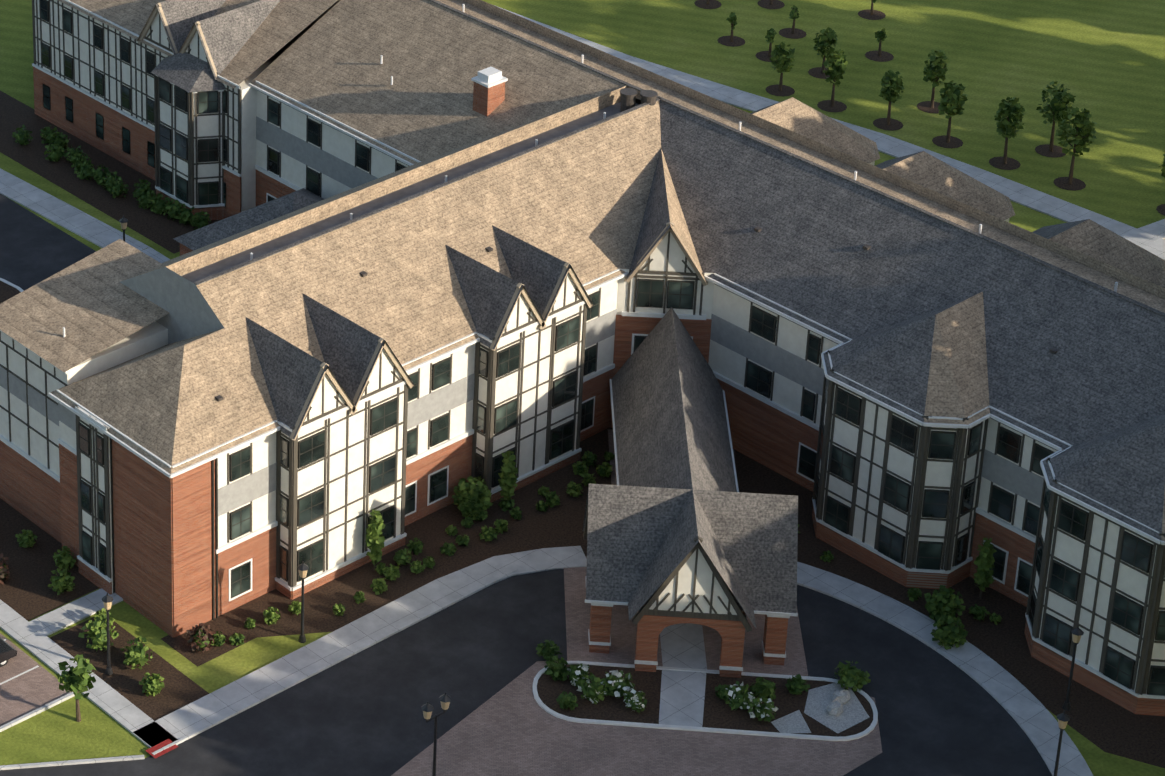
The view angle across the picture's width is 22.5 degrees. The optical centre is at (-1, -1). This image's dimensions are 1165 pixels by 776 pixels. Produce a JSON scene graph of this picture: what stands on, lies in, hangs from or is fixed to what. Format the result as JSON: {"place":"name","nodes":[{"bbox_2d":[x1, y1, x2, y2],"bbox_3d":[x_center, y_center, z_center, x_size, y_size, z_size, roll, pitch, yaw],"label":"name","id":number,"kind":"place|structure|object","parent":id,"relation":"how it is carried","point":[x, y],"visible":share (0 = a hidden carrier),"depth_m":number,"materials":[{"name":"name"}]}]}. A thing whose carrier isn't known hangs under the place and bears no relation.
{"place":"outdoors","nodes":[
{"label":"outdoors","id":0,"kind":"place"},
{"bbox_2d":[0,0,1164,775],"bbox_3d":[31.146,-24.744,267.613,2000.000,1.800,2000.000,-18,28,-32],"label":"ground","id":1,"kind":"structure","parent":0,"point":[468,628],"depth_m":139.95,"materials":[{"name":"grey asphalt"}]},
{"bbox_2d":[0,637,16,666],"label":"black car","id":2,"kind":"object","parent":1,"relation":"on","point":[7,651],"visible":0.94,"depth_m":138.22,"materials":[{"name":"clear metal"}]},
{"bbox_2d":[56,654,95,721],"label":"young tree","id":3,"kind":"object","parent":1,"relation":"on","point":[77,679],"visible":1,"depth_m":132.82,"materials":[{"name":"green plant"}]},
{"bbox_2d":[102,593,113,674],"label":"lamp","id":4,"kind":"object","parent":1,"relation":"on","point":[107,599],"visible":0.92,"depth_m":136.42,"materials":[{"name":"black metal"}]},
{"bbox_2d":[119,215,127,240],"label":"lot lamp","id":5,"kind":"object","parent":1,"relation":"on","point":[123,221],"visible":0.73,"depth_m":171.57,"materials":[{"name":"black metal"}]},
{"bbox_2d":[297,561,308,642],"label":"lamp post","id":6,"kind":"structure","parent":1,"relation":"on","point":[303,568],"depth_m":138.22,"materials":[{"name":"black metal"}]},
{"bbox_2d":[365,510,385,570],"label":"columnar tree","id":7,"kind":"object","parent":1,"relation":"on","point":[375,539],"visible":1,"depth_m":143.59,"materials":[{"name":"green plant"}]},
{"bbox_2d":[421,692,451,775],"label":"double lamp","id":8,"kind":"object","parent":1,"relation":"on","point":[445,699],"visible":1,"depth_m":126.97,"materials":[{"name":"black metal"}]},
{"bbox_2d":[0,124,1001,721],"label":"shrubs","id":9,"kind":"object","parent":1,"relation":"on","point":[472,502],"visible":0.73,"depth_m":140.21,"materials":[{"name":"green plant"}]},
{"bbox_2d":[498,451,518,499],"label":"columnar tree","id":10,"kind":"object","parent":1,"relation":"on","point":[508,480],"visible":0.98,"depth_m":148.54,"materials":[{"name":"green plant"}]},
{"bbox_2d":[0,0,1164,715],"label":"building","id":11,"kind":"structure","parent":1,"relation":"on","point":[902,500],"depth_m":144.60,"materials":[{"name":"paint"}]},
{"bbox_2d":[0,0,1164,544],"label":"roofs","id":12,"kind":"structure","parent":11,"relation":"on","point":[930,302],"depth_m":148.60,"materials":[{"name":"beige tile"}]},
{"bbox_2d":[582,307,797,677],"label":"entry canopy","id":13,"kind":"object","parent":1,"relation":"on","point":[679,527],"visible":1,"depth_m":136.14,"materials":[{"name":"grey tile"}]},
{"bbox_2d":[726,12,736,41],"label":"sapling","id":14,"kind":"object","parent":1,"relation":"on","point":[732,19],"visible":0.96,"depth_m":202.62,"materials":[{"name":"green plant"}]},
{"bbox_2d":[765,28,776,56],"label":"sapling","id":15,"kind":"object","parent":1,"relation":"on","point":[771,34],"visible":1,"depth_m":199.91,"materials":[{"name":"green plant"}]},
{"bbox_2d":[769,42,794,90],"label":"lawn tree","id":16,"kind":"object","parent":1,"relation":"on","point":[782,55],"visible":1,"depth_m":194.12,"materials":[{"name":"green plant"}]},
{"bbox_2d":[789,5,798,33],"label":"sapling","id":17,"kind":"object","parent":1,"relation":"on","point":[794,14],"visible":1,"depth_m":203.44,"materials":[{"name":"green plant"}]},
{"bbox_2d":[813,26,837,73],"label":"lawn tree","id":18,"kind":"object","parent":1,"relation":"on","point":[826,39],"visible":0.98,"depth_m":196.53,"materials":[{"name":"green plant"}]},
{"bbox_2d":[823,49,847,106],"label":"lawn tree","id":19,"kind":"object","parent":1,"relation":"on","point":[835,71],"visible":0.98,"depth_m":191.36,"materials":[{"name":"green plant"}]},
{"bbox_2d":[870,0,875,14],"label":"sapling","id":20,"kind":"object","parent":1,"relation":"on","point":[872,2],"visible":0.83,"depth_m":206.33,"materials":[{"name":"green plant"}]},
{"bbox_2d":[875,28,886,56],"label":"sapling","id":21,"kind":"object","parent":1,"relation":"on","point":[881,36],"visible":0.98,"depth_m":199.45,"materials":[{"name":"green plant"}]},
{"bbox_2d":[878,70,904,124],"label":"lawn tree","id":22,"kind":"object","parent":1,"relation":"on","point":[892,83],"visible":1,"depth_m":188.57,"materials":[{"name":"green plant"}]},
{"bbox_2d":[923,49,949,107],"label":"lawn tree","id":23,"kind":"object","parent":1,"relation":"on","point":[936,68],"visible":1,"depth_m":190.71,"materials":[{"name":"green plant"}]},
{"bbox_2d":[938,80,967,142],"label":"lawn tree","id":24,"kind":"object","parent":1,"relation":"on","point":[953,104],"visible":1,"depth_m":185.68,"materials":[{"name":"green plant"}]},
{"bbox_2d":[974,537,996,598],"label":"columnar tree","id":25,"kind":"object","parent":1,"relation":"on","point":[984,561],"visible":1,"depth_m":139.66,"materials":[{"name":"green plant"}]},
{"bbox_2d":[994,97,1024,163],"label":"lawn tree","id":26,"kind":"object","parent":1,"relation":"on","point":[1012,110],"visible":1,"depth_m":182.50,"materials":[{"name":"green plant"}]},
{"bbox_2d":[1036,81,1075,151],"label":"lawn tree","id":27,"kind":"object","parent":1,"relation":"on","point":[1059,105],"visible":0.9,"depth_m":183.80,"materials":[{"name":"green plant"}]},
{"bbox_2d":[1053,711,1069,775],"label":"lamp","id":28,"kind":"object","parent":1,"relation":"on","point":[1063,718],"visible":1,"depth_m":125.26,"materials":[{"name":"black metal"}]},
{"bbox_2d":[1062,625,1083,710],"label":"lamp","id":29,"kind":"object","parent":1,"relation":"on","point":[1077,633],"visible":1,"depth_m":131.37,"materials":[{"name":"black metal"}]},
{"bbox_2d":[1055,107,1096,184],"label":"lawn tree","id":30,"kind":"object","parent":1,"relation":"on","point":[1081,130],"visible":1,"depth_m":179.38,"materials":[{"name":"green plant"}]},
{"bbox_2d":[1159,151,1164,176],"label":"lawn tree","id":31,"kind":"object","parent":1,"relation":"on","point":[1163,170],"visible":1,"depth_m":176.18,"materials":[{"name":"green plant"}]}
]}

